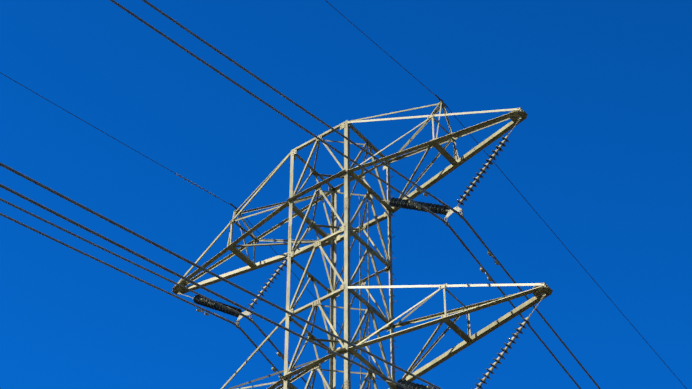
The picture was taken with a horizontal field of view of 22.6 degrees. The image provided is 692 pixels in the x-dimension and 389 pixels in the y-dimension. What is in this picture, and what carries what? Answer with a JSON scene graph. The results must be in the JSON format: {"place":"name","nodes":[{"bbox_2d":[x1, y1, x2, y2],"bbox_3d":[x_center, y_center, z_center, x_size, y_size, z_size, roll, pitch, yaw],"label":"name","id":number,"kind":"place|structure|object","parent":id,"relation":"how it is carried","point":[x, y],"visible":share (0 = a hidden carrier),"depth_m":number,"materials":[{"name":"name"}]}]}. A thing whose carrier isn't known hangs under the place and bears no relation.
{"place":"outdoors","nodes":[
{"label":"outdoors","id":0,"kind":"place"},
{"bbox_2d":[0,0,600,388],"bbox_3d":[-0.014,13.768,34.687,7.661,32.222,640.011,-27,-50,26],"label":"conductors","id":1,"kind":"object","parent":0,"point":[419,207],"visible":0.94,"depth_m":38.58,"materials":[{"name":"metal"}]},
{"bbox_2d":[0,0,691,388],"label":"sky","id":2,"kind":"structure","parent":0,"point":[601,152],"materials":[{"name":"blue"}]},
{"label":"ground","id":3,"kind":"structure","parent":0,"visible":0},
{"bbox_2d":[172,101,552,388],"bbox_3d":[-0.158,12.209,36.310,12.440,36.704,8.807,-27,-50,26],"label":"transmission tower","id":4,"kind":"structure","parent":3,"relation":"on","point":[346,228],"depth_m":45.83,"materials":[{"name":"metal"}]},
{"bbox_2d":[0,0,686,388],"bbox_3d":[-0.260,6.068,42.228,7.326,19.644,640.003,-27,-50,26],"label":"earth wires","id":5,"kind":"object","parent":4,"relation":"attached to","point":[272,248],"visible":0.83,"depth_m":48.90,"materials":[{"name":"grey metal"}]},
{"bbox_2d":[178,116,544,388],"bbox_3d":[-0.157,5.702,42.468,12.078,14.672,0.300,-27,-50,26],"label":"insulator strings","id":6,"kind":"object","parent":4,"relation":"attached to","point":[433,208],"visible":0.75,"depth_m":44.71,"materials":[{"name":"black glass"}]}
]}

